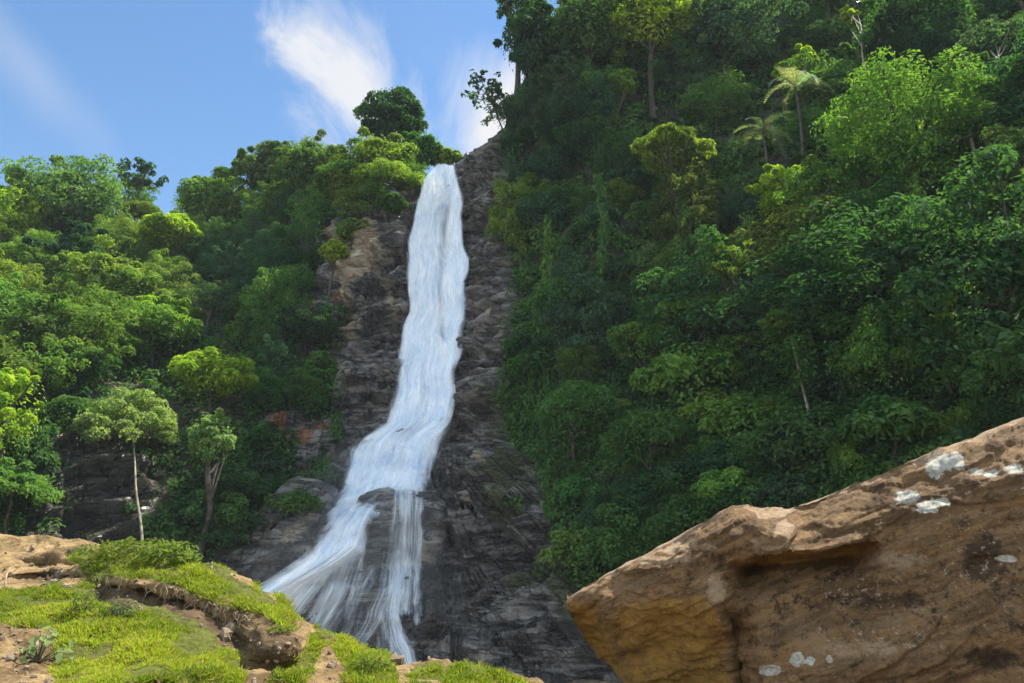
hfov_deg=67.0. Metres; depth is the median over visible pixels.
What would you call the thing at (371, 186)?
forest tree
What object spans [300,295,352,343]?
forest tree
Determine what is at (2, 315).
forest tree
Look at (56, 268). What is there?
forest tree
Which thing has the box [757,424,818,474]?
slope bush
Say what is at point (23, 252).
forest tree
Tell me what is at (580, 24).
slope tree
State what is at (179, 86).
sky
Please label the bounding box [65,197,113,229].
forest tree
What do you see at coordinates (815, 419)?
slope bush
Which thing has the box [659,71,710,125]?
forest tree
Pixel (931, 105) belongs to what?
creeper tree
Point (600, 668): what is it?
hillside
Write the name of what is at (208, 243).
forest tree
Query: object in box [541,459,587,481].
slope bush
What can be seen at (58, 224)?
forest tree
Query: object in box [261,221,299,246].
forest tree
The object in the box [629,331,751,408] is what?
slope bush
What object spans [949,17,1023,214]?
slope tree
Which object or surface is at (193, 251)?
forest tree
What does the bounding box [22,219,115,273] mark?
forest tree
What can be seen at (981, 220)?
slope tree
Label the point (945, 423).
slope bush
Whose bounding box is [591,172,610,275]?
creeper
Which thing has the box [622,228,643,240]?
slope bush
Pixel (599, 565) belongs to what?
slope bush
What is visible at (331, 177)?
forest tree
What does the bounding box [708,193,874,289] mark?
slope bush
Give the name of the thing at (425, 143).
ridge tree
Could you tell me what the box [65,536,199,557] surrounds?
shrub
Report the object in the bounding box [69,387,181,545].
umbrella tree
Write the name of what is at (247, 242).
forest tree
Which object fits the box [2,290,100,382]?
forest tree
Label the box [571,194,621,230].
slope bush
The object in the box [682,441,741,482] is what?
slope bush
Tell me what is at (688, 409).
slope bush
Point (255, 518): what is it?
bush
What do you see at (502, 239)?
slope bush
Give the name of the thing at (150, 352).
forest tree
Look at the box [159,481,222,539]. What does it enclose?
bush
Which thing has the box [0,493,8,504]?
bush
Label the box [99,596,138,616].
fern
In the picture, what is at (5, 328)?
forest tree
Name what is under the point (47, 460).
bush
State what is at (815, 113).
forest tree
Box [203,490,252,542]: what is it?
bush
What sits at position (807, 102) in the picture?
forest tree
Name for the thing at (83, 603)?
fern
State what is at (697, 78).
forest tree
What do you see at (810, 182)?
slope tree
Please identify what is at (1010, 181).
slope bush
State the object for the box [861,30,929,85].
forest tree
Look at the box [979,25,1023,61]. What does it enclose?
forest tree
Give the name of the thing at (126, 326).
forest tree
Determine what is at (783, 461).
slope bush
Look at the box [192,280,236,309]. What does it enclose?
forest tree
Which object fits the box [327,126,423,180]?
ridge tree
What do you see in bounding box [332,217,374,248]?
cliff bush
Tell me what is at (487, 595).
cliff
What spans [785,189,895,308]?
slope bush
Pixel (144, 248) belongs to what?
forest tree
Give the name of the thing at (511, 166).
creeper
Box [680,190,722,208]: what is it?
slope bush
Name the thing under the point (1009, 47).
forest tree
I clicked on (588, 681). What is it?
ground
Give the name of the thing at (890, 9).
forest tree
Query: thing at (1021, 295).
slope bush
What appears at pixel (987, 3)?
forest tree
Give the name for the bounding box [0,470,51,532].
bush
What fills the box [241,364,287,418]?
forest tree
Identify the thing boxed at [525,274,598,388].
tree
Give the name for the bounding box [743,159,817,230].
slope tree
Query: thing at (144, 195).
forest tree
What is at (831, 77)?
slope tree
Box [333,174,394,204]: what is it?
ridge tree
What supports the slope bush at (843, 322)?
on the hillside at (600, 668)
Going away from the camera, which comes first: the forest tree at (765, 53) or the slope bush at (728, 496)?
the slope bush at (728, 496)
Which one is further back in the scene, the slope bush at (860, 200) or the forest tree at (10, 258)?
the forest tree at (10, 258)
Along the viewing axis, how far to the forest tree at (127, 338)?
54.96 m
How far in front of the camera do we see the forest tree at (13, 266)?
61.89 m
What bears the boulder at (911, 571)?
on the river bank
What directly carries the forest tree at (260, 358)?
on the hillside at (97, 476)
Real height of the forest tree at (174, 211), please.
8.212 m
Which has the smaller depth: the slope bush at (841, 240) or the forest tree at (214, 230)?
the slope bush at (841, 240)
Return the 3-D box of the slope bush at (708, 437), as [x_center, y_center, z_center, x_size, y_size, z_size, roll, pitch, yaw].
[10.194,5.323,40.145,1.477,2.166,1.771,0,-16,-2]
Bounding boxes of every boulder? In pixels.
[313,576,410,633]
[355,487,449,581]
[566,417,1023,682]
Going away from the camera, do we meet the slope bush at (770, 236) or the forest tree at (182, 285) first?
the slope bush at (770, 236)
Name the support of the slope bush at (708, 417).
on the hillside at (600, 668)
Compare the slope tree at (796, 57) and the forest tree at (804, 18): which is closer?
the slope tree at (796, 57)
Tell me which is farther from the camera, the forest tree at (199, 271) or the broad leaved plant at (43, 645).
the forest tree at (199, 271)
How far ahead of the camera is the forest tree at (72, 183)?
83.24 m
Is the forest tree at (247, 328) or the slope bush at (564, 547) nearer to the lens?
the slope bush at (564, 547)
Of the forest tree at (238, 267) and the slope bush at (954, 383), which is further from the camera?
the forest tree at (238, 267)
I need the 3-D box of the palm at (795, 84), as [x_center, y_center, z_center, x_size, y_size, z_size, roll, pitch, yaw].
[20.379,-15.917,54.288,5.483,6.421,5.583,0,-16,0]
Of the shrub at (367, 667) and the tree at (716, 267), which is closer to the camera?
the shrub at (367, 667)
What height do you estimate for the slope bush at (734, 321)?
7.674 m
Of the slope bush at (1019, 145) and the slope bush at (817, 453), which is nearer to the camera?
the slope bush at (817, 453)
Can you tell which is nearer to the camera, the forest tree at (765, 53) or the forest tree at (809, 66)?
the forest tree at (809, 66)
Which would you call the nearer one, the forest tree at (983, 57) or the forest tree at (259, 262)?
the forest tree at (983, 57)
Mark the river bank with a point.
(48, 548)
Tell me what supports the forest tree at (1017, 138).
on the hillside at (600, 668)
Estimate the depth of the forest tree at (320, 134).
80.66 m
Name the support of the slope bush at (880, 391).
on the hillside at (600, 668)
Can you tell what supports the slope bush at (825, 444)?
on the hillside at (600, 668)
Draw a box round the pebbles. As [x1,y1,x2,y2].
[0,544,429,682]
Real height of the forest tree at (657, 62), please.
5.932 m
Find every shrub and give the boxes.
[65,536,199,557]
[133,539,202,563]
[348,646,397,674]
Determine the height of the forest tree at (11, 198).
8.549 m
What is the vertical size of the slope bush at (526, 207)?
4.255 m
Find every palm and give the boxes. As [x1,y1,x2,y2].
[733,111,792,178]
[760,66,832,156]
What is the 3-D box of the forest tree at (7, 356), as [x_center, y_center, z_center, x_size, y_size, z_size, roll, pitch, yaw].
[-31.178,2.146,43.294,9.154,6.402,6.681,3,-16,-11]
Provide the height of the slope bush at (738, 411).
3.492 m
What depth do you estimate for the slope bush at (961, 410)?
29.48 m
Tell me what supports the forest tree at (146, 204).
on the hillside at (97, 476)
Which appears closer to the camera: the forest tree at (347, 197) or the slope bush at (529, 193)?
the slope bush at (529, 193)
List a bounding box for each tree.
[0,153,137,241]
[0,177,67,241]
[0,211,28,240]
[0,242,49,262]
[0,248,45,310]
[0,252,34,270]
[0,271,24,323]
[0,272,45,319]
[0,312,14,355]
[0,312,23,363]
[0,320,18,339]
[0,330,30,357]
[0,335,41,403]
[0,361,46,492]
[0,456,64,533]
[1,322,90,371]
[2,244,63,277]
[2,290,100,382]
[6,308,106,384]
[8,227,61,244]
[11,267,48,296]
[16,337,90,403]
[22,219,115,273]
[35,210,74,237]
[36,254,96,292]
[37,247,89,265]
[37,336,120,393]
[38,280,142,388]
[40,255,108,277]
[41,252,72,292]
[43,234,173,306]
[48,306,101,383]
[54,339,122,387]
[62,293,108,335]
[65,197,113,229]
[66,261,121,306]
[68,293,101,310]
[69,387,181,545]
[72,266,174,307]
[84,214,141,262]
[92,316,135,335]
[101,210,141,254]
[101,292,212,374]
[101,331,152,361]
[102,332,148,373]
[103,224,129,256]
[105,306,177,364]
[110,173,160,218]
[115,157,169,222]
[118,205,161,221]
[119,200,163,220]
[123,303,175,353]
[132,235,173,262]
[132,288,163,310]
[135,212,204,256]
[135,291,195,325]
[137,259,206,308]
[142,247,186,288]
[142,257,172,279]
[160,201,205,258]
[164,255,193,282]
[167,346,258,414]
[171,166,257,226]
[175,235,204,267]
[177,261,220,293]
[177,279,241,335]
[177,288,208,335]
[183,232,220,264]
[186,407,236,563]
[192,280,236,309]
[193,234,244,268]
[201,216,228,242]
[202,241,248,294]
[209,166,238,186]
[213,289,266,326]
[216,227,253,250]
[222,265,320,356]
[226,260,262,294]
[227,139,289,192]
[227,193,252,208]
[231,231,310,293]
[235,228,282,276]
[236,302,309,342]
[238,207,274,229]
[239,189,270,217]
[240,209,273,255]
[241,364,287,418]
[242,316,283,369]
[243,189,283,223]
[249,253,275,278]
[250,180,288,217]
[253,326,300,382]
[260,280,300,307]
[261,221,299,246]
[261,299,347,355]
[263,175,287,212]
[265,139,343,208]
[267,186,316,223]
[267,260,316,301]
[268,128,348,210]
[277,367,330,413]
[283,184,339,246]
[288,243,323,279]
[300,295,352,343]
[307,155,342,204]
[312,158,384,217]
[313,153,362,208]
[317,239,349,300]
[320,168,360,210]
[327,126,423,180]
[331,178,379,217]
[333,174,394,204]
[343,173,389,218]
[348,157,424,222]
[352,86,428,142]
[393,170,419,191]
[398,131,441,169]
[399,154,427,198]
[430,144,462,167]
[460,69,508,137]
[480,80,547,128]
[492,0,571,134]
[495,0,534,95]
[510,79,547,137]
[514,142,591,185]
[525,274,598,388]
[530,50,599,186]
[531,0,664,68]
[561,54,620,127]
[575,70,632,111]
[588,0,708,121]
[590,126,662,186]
[601,68,639,132]
[613,39,672,105]
[615,28,667,62]
[629,115,721,181]
[629,122,716,245]
[631,12,681,57]
[654,0,809,127]
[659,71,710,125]
[666,7,745,85]
[668,50,732,120]
[674,64,756,135]
[705,238,772,376]
[708,41,752,74]
[739,32,782,96]
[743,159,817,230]
[762,216,829,316]
[768,93,862,161]
[771,43,817,82]
[771,154,859,223]
[772,0,854,20]
[773,48,838,105]
[774,42,879,162]
[775,90,817,127]
[779,1,849,49]
[788,97,847,148]
[791,16,859,60]
[808,45,1006,203]
[814,181,938,261]
[834,108,882,184]
[839,5,870,92]
[850,0,999,76]
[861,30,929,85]
[868,0,956,61]
[874,0,986,88]
[880,262,913,302]
[881,6,996,85]
[888,278,999,402]
[910,202,1003,258]
[934,108,980,165]
[936,51,1023,138]
[946,83,1023,156]
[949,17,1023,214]
[960,14,1023,74]
[968,0,1023,22]
[976,13,1023,53]
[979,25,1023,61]
[980,42,1014,82]
[994,0,1023,13]
[1003,10,1023,28]
[1008,114,1023,172]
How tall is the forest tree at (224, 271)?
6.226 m
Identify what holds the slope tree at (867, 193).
on the hillside at (600, 668)
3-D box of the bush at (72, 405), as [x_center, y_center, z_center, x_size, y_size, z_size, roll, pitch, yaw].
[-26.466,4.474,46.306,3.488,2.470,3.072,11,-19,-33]
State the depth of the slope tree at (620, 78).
65.21 m
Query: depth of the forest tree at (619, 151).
61.05 m
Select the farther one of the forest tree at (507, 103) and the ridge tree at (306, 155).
the ridge tree at (306, 155)
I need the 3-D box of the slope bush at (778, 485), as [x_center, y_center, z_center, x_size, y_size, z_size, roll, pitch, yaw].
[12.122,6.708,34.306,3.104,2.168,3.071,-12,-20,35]
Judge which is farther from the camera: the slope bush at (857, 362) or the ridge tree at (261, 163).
the ridge tree at (261, 163)
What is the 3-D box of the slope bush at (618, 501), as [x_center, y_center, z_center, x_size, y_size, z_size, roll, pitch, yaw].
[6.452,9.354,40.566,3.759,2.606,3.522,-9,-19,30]
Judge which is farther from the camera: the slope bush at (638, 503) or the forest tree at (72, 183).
the forest tree at (72, 183)
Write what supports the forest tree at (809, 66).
on the hillside at (600, 668)
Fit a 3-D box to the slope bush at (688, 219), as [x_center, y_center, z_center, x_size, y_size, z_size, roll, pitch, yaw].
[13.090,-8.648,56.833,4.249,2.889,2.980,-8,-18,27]
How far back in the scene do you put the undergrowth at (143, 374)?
52.75 m
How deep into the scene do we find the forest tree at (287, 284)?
65.50 m
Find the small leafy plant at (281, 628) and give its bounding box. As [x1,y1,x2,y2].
[267,623,298,633]
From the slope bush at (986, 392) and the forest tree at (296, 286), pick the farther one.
the forest tree at (296, 286)
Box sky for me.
[0,0,558,222]
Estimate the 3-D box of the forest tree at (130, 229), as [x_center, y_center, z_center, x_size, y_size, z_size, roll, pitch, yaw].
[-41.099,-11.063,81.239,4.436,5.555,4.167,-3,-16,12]
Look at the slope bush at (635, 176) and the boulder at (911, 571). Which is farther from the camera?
the slope bush at (635, 176)
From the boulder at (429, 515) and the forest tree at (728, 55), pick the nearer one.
the boulder at (429, 515)
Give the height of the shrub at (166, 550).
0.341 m
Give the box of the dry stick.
[4,565,19,586]
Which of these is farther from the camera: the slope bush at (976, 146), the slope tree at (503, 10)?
the slope tree at (503, 10)
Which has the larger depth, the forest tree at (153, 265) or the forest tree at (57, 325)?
the forest tree at (153, 265)
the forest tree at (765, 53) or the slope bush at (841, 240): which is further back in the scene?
the forest tree at (765, 53)
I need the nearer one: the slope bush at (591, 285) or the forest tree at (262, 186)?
the slope bush at (591, 285)
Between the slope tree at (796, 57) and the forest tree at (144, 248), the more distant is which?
the forest tree at (144, 248)
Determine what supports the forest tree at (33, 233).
on the hillside at (97, 476)
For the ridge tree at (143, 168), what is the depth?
93.88 m
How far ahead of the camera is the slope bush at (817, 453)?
33.63 m
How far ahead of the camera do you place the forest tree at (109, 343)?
52.16 m
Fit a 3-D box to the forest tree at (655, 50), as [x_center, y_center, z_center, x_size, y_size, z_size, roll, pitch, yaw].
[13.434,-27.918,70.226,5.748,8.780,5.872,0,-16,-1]
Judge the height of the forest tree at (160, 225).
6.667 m
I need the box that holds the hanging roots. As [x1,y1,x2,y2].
[93,577,247,629]
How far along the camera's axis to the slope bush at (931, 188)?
44.34 m
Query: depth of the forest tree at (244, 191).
85.02 m
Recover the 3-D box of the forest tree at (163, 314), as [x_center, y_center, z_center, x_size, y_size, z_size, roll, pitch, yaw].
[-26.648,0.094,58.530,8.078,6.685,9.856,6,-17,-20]
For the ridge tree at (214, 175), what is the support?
on the hillside at (97, 476)
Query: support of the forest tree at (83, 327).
on the hillside at (97, 476)
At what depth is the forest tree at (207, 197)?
86.45 m
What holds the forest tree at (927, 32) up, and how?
on the hillside at (600, 668)
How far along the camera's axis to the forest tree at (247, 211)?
79.98 m
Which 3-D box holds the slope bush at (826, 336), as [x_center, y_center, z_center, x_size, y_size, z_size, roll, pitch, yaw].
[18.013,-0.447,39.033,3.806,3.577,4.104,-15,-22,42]
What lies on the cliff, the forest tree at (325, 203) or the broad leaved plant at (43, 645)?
the forest tree at (325, 203)
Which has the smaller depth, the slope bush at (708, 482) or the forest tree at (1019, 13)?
the slope bush at (708, 482)
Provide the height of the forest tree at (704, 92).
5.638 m
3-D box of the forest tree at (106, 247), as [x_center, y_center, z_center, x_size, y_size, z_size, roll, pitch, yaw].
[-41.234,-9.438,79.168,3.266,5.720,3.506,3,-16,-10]
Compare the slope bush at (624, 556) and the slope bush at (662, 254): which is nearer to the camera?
the slope bush at (624, 556)
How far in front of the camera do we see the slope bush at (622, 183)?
59.44 m
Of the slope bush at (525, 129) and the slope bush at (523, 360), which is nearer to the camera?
the slope bush at (523, 360)
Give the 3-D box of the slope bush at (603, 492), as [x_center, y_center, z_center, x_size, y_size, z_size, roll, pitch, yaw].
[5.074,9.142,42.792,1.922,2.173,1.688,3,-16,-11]
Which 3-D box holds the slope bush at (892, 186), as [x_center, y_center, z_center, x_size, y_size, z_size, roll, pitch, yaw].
[20.140,-5.345,44.087,6.216,8.855,6.044,-5,-17,16]
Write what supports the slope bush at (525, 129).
on the cliff
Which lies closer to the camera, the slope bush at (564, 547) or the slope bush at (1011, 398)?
the slope bush at (1011, 398)
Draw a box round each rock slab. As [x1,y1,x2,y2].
[243,476,340,561]
[456,460,495,510]
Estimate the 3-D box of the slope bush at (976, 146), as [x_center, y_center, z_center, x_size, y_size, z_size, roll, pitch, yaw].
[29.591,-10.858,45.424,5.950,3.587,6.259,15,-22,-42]
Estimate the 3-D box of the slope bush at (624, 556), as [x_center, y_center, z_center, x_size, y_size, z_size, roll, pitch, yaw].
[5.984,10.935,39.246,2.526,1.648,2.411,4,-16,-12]
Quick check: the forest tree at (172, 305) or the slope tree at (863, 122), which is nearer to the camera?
the slope tree at (863, 122)
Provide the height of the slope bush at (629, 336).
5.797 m
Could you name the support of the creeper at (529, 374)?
hanging from the cliff
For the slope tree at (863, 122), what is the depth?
51.63 m
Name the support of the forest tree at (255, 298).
on the hillside at (97, 476)
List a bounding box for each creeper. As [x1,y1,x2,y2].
[498,131,521,219]
[518,388,557,524]
[522,319,545,403]
[530,188,559,376]
[537,261,580,412]
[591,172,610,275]
[671,179,689,273]
[707,204,763,292]
[903,136,930,227]
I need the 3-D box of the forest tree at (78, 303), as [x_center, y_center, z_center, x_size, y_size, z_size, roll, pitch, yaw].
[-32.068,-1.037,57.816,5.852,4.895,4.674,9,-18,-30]
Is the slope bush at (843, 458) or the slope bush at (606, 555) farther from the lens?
the slope bush at (606, 555)
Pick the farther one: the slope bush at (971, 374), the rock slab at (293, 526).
the rock slab at (293, 526)
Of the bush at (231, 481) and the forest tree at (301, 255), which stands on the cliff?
the forest tree at (301, 255)
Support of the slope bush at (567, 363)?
on the hillside at (600, 668)
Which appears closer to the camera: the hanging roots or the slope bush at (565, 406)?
the hanging roots
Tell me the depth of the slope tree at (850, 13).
65.93 m
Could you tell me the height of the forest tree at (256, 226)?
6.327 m
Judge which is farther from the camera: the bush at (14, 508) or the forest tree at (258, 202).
the forest tree at (258, 202)
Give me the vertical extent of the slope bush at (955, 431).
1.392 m
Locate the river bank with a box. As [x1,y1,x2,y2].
[0,533,543,682]
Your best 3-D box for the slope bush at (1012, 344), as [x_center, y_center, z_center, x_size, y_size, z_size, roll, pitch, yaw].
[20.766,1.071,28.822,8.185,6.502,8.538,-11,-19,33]
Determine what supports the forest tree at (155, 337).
on the hillside at (97, 476)
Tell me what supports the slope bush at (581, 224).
on the hillside at (600, 668)
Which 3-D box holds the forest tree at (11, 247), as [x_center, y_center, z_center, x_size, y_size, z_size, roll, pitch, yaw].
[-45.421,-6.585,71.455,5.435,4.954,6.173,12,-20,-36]
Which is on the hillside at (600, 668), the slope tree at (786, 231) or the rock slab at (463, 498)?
the slope tree at (786, 231)
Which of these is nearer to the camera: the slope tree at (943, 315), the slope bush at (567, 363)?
the slope tree at (943, 315)
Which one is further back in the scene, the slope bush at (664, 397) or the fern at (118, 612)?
the slope bush at (664, 397)
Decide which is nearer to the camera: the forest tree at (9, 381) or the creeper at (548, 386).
the forest tree at (9, 381)
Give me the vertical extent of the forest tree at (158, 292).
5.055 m
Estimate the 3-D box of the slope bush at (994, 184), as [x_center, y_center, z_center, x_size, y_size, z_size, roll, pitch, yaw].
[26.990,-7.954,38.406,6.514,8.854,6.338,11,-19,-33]
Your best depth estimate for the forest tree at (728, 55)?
68.93 m
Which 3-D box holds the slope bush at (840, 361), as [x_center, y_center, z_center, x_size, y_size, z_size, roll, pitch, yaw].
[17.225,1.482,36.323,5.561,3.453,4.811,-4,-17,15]
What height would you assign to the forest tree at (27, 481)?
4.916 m
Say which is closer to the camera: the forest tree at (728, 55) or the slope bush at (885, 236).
the slope bush at (885, 236)
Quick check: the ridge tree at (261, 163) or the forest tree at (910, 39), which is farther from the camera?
the ridge tree at (261, 163)
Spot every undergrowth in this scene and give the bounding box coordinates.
[0,187,359,564]
[490,0,1023,588]
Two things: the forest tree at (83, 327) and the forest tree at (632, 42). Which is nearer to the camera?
the forest tree at (83, 327)
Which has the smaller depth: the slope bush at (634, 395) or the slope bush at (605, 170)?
the slope bush at (634, 395)
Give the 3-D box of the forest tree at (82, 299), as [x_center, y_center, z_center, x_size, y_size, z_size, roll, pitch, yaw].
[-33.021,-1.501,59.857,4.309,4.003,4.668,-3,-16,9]
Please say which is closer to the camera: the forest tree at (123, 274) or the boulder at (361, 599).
the boulder at (361, 599)
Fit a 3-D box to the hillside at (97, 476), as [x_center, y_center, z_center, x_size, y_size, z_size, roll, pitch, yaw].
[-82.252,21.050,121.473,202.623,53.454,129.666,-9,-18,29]
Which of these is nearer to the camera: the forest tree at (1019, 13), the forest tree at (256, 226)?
the forest tree at (1019, 13)
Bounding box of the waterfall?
[261,164,467,663]
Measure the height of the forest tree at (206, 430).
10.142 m
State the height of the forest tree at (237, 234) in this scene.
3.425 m
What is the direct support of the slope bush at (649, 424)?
on the hillside at (600, 668)
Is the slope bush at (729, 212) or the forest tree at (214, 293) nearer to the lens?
the slope bush at (729, 212)
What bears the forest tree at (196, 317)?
on the hillside at (97, 476)
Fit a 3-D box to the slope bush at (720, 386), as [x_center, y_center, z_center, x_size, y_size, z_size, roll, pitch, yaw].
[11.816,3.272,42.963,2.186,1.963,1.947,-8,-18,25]
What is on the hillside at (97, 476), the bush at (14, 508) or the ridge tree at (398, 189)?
the bush at (14, 508)
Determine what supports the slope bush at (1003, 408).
on the hillside at (600, 668)
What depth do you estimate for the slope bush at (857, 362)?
33.26 m
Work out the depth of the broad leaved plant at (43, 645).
7.60 m
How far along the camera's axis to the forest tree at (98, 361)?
50.87 m
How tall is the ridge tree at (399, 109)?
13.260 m
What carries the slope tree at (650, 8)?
on the hillside at (600, 668)
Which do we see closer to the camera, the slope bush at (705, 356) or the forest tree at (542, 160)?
the slope bush at (705, 356)
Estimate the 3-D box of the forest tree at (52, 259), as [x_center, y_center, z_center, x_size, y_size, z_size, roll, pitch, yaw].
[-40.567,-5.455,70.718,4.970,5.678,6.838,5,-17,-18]
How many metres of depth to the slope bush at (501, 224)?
63.43 m
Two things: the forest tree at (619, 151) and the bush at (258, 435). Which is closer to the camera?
the bush at (258, 435)
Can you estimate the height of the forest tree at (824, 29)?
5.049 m
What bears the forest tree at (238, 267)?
on the hillside at (97, 476)
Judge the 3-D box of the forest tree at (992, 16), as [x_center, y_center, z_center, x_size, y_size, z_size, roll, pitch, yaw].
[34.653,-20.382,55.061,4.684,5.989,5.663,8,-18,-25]
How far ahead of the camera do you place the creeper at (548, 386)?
53.42 m
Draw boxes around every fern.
[62,589,100,614]
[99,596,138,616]
[699,180,742,243]
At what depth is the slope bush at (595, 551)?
38.93 m
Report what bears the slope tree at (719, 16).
on the hillside at (600, 668)
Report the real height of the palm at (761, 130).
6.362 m
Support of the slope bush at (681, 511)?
on the hillside at (600, 668)
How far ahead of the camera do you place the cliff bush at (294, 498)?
45.53 m
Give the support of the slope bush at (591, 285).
on the hillside at (600, 668)
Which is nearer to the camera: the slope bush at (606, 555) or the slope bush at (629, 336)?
the slope bush at (606, 555)
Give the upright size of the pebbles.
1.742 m
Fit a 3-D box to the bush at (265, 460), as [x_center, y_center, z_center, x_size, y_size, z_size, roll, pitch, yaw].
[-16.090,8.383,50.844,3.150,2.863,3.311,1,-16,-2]
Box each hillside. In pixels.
[2,213,302,613]
[560,0,1019,681]
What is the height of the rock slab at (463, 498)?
3.643 m
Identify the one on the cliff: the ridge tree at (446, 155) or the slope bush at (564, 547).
the ridge tree at (446, 155)
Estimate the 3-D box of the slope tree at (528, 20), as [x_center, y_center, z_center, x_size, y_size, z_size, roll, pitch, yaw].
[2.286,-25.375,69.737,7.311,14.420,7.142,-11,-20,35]
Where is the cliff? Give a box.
[296,41,599,682]
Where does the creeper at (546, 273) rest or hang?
hanging from the cliff
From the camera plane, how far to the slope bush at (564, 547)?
40.53 m
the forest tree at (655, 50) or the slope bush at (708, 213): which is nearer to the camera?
the slope bush at (708, 213)
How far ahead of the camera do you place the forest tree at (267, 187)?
83.44 m
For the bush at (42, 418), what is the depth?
45.03 m
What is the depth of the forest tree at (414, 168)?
70.46 m
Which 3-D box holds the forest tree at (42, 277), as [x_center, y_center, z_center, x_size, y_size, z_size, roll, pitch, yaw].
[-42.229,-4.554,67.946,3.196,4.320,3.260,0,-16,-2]
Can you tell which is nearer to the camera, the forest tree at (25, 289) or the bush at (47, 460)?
the bush at (47, 460)
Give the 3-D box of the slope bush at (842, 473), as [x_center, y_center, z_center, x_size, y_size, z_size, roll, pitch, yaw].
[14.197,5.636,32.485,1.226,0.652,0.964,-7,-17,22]
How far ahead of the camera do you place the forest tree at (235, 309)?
64.53 m
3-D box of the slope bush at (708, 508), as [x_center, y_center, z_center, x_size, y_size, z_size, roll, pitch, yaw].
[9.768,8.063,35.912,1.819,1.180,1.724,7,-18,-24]
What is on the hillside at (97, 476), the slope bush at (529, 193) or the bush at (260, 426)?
the bush at (260, 426)
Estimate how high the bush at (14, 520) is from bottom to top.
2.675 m
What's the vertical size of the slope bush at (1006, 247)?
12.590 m
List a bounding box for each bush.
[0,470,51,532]
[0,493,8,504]
[0,493,25,530]
[0,501,28,534]
[1,425,43,464]
[3,428,71,474]
[33,402,68,432]
[38,396,99,427]
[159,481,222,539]
[181,473,254,503]
[195,522,249,552]
[199,503,269,547]
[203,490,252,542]
[223,470,275,507]
[243,419,281,452]
[245,420,301,452]
[245,475,284,504]
[247,447,294,477]
[263,484,330,518]
[294,350,339,394]
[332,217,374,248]
[376,192,408,219]
[484,172,545,265]
[494,228,524,251]
[501,125,539,156]
[504,325,563,372]
[506,342,567,383]
[512,190,573,243]
[520,178,562,208]
[532,379,623,461]
[538,251,633,386]
[538,520,599,583]
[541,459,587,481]
[549,245,587,284]
[550,471,602,511]
[554,332,605,385]
[561,182,595,222]
[565,211,616,245]
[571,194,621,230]
[573,502,642,583]
[574,504,614,529]
[585,555,609,573]
[588,487,614,510]
[590,176,647,209]
[594,168,621,188]
[598,250,661,293]
[598,408,700,472]
[599,539,620,575]
[601,496,659,531]
[603,162,659,199]
[606,318,679,395]
[608,543,645,561]
[610,470,663,521]
[611,397,635,409]
[614,477,659,524]
[619,254,674,289]
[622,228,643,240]
[625,371,663,408]
[627,234,714,296]
[628,224,767,387]
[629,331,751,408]
[637,455,709,500]
[640,365,664,397]
[646,493,713,543]
[647,158,734,273]
[654,288,733,385]
[661,391,672,402]
[672,461,703,485]
[677,386,744,432]
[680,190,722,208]
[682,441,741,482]
[683,435,719,453]
[684,204,709,230]
[690,410,719,424]
[690,465,763,513]
[693,426,719,451]
[697,390,775,446]
[702,477,771,513]
[704,505,723,516]
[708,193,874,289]
[709,197,1021,376]
[709,451,741,467]
[711,326,789,359]
[711,383,738,396]
[713,212,741,241]
[719,184,782,233]
[724,257,805,375]
[738,400,859,491]
[746,468,814,507]
[748,249,900,400]
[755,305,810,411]
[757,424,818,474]
[764,454,797,473]
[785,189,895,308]
[798,439,828,466]
[799,366,872,406]
[806,173,906,298]
[814,335,930,380]
[817,424,843,460]
[818,301,875,342]
[822,305,958,402]
[824,424,878,485]
[834,469,852,477]
[836,394,943,468]
[852,385,915,408]
[852,432,899,465]
[856,210,929,282]
[865,140,1023,406]
[891,154,985,204]
[920,321,1023,415]
[924,412,971,439]
[935,391,959,414]
[943,420,975,442]
[945,396,992,431]
[946,374,998,398]
[951,302,1023,421]
[957,118,1020,165]
[958,224,1023,310]
[961,356,1023,399]
[968,398,1023,431]
[972,15,1023,159]
[977,124,1023,224]
[992,161,1023,219]
[993,293,1023,324]
[1003,391,1023,418]
[1011,118,1023,166]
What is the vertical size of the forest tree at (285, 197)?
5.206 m
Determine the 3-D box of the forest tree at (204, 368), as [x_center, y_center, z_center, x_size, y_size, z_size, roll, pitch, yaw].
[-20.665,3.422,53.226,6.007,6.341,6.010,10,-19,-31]
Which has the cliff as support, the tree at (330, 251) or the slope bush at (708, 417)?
the tree at (330, 251)
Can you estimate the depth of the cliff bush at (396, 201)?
66.99 m
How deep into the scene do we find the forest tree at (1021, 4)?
59.76 m
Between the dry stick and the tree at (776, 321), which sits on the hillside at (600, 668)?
the tree at (776, 321)
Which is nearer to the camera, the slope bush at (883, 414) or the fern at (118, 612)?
the fern at (118, 612)
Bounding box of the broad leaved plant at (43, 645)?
[17,622,74,663]
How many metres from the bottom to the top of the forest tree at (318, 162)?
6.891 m
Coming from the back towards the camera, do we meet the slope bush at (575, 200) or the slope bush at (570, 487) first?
the slope bush at (575, 200)
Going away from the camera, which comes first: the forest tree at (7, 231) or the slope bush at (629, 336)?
the slope bush at (629, 336)
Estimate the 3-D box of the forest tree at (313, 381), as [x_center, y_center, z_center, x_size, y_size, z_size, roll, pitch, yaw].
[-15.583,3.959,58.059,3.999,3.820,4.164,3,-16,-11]
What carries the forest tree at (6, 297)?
on the hillside at (97, 476)
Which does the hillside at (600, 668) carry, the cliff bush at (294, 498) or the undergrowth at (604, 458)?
the undergrowth at (604, 458)

